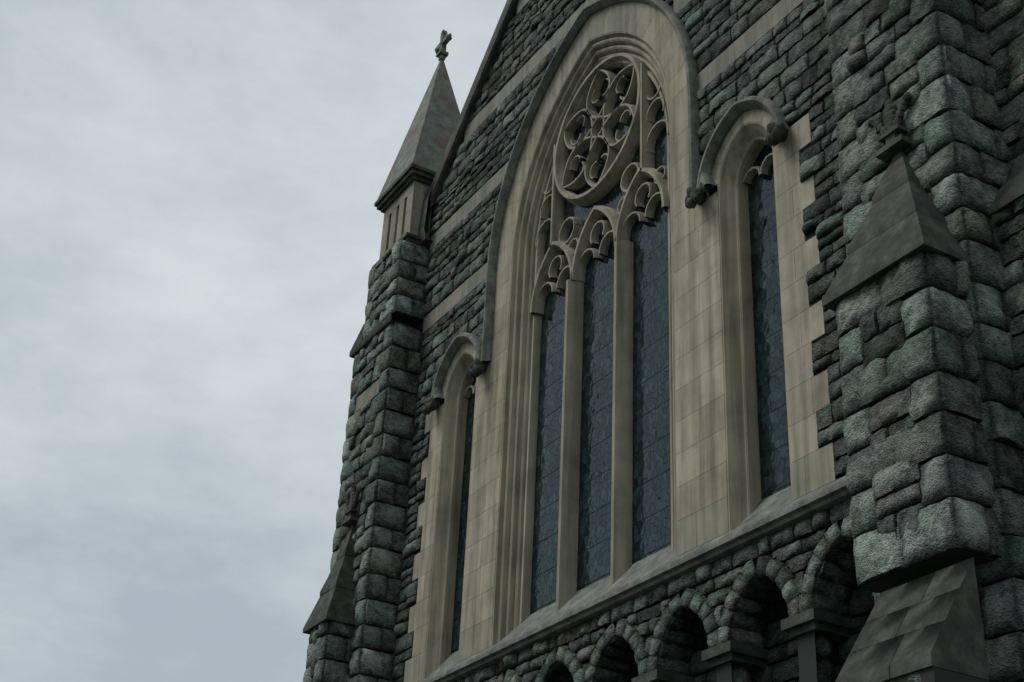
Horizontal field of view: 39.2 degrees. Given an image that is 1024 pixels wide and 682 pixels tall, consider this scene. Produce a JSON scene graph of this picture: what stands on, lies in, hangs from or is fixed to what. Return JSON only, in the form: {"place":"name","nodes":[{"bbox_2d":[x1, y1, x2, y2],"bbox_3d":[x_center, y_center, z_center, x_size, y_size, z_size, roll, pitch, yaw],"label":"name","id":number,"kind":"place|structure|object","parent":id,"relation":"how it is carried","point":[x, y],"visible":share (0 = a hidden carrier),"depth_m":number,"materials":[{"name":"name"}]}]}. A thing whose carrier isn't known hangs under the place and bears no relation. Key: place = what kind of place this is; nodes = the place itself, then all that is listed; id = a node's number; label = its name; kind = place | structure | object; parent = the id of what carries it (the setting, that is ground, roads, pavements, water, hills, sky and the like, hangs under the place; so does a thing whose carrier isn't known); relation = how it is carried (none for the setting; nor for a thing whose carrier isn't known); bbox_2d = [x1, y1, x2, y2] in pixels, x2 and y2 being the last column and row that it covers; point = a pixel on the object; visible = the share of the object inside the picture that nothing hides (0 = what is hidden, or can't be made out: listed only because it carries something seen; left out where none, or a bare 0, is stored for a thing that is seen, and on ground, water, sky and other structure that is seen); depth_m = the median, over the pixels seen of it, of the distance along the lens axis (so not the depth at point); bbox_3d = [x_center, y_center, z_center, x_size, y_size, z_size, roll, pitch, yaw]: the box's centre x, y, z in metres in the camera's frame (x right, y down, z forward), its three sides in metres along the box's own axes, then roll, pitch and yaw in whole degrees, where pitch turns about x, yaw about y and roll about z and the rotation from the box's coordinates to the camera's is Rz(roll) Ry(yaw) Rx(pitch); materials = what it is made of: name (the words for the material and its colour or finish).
{"place":"outdoors","nodes":[
{"label":"outdoors","id":0,"kind":"place"},
{"bbox_2d":[0,0,506,681],"label":"sky","id":1,"kind":"structure","parent":0,"point":[191,226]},
{"label":"ground","id":2,"kind":"structure","parent":0,"visible":0},
{"bbox_2d":[323,0,1023,681],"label":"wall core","id":3,"kind":"object","parent":2,"relation":"on","point":[807,660],"visible":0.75,"depth_m":11.50,"materials":[{"name":"grey"}]},
{"bbox_2d":[354,0,836,681],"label":"ashlar dressings","id":4,"kind":"structure","parent":3,"relation":"attached to","point":[716,452],"depth_m":18.53,"materials":[{"name":"stone"}]},
{"bbox_2d":[464,52,772,624],"bbox_3d":[1.131,-0.503,19.146,0.220,8.287,7.392,19,-33,-25],"label":"window tracery","id":5,"kind":"object","parent":4,"relation":"attached to","point":[643,131],"visible":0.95,"depth_m":19.36,"materials":[{"name":"stone"}]},
{"bbox_2d":[451,67,790,653],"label":"glazing","id":6,"kind":"structure","parent":4,"relation":"attached to","point":[651,508],"depth_m":18.09,"materials":[{"name":"blue glass"}]},
{"bbox_2d":[419,0,850,681],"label":"molding","id":7,"kind":"structure","parent":4,"relation":"attached to","point":[775,512],"depth_m":17.17,"materials":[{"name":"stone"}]},
{"bbox_2d":[303,0,1023,681],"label":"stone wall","id":8,"kind":"structure","parent":3,"relation":"attached to","point":[839,72],"depth_m":13.89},
{"bbox_2d":[379,180,433,258],"bbox_3d":[-1.521,-1.892,25.440,1.178,1.166,1.178,19,-33,-25],"label":"turret belfry","id":9,"kind":"object","parent":8,"relation":"on","point":[401,221],"visible":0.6,"depth_m":25.03,"materials":[{"name":"stone"}]},
{"bbox_2d":[377,30,459,199],"bbox_3d":[-1.396,-4.295,26.807,1.440,3.925,1.440,19,-33,-25],"label":"spire","id":10,"kind":"object","parent":9,"relation":"on","point":[429,132],"visible":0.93,"depth_m":26.19,"materials":[{"name":"stone"}]},
{"bbox_2d":[303,0,1023,681],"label":"stone trim","id":11,"kind":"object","parent":3,"relation":"attached to","point":[931,620],"visible":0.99,"depth_m":12.66,"materials":[{"name":"grey stone"}]}
]}

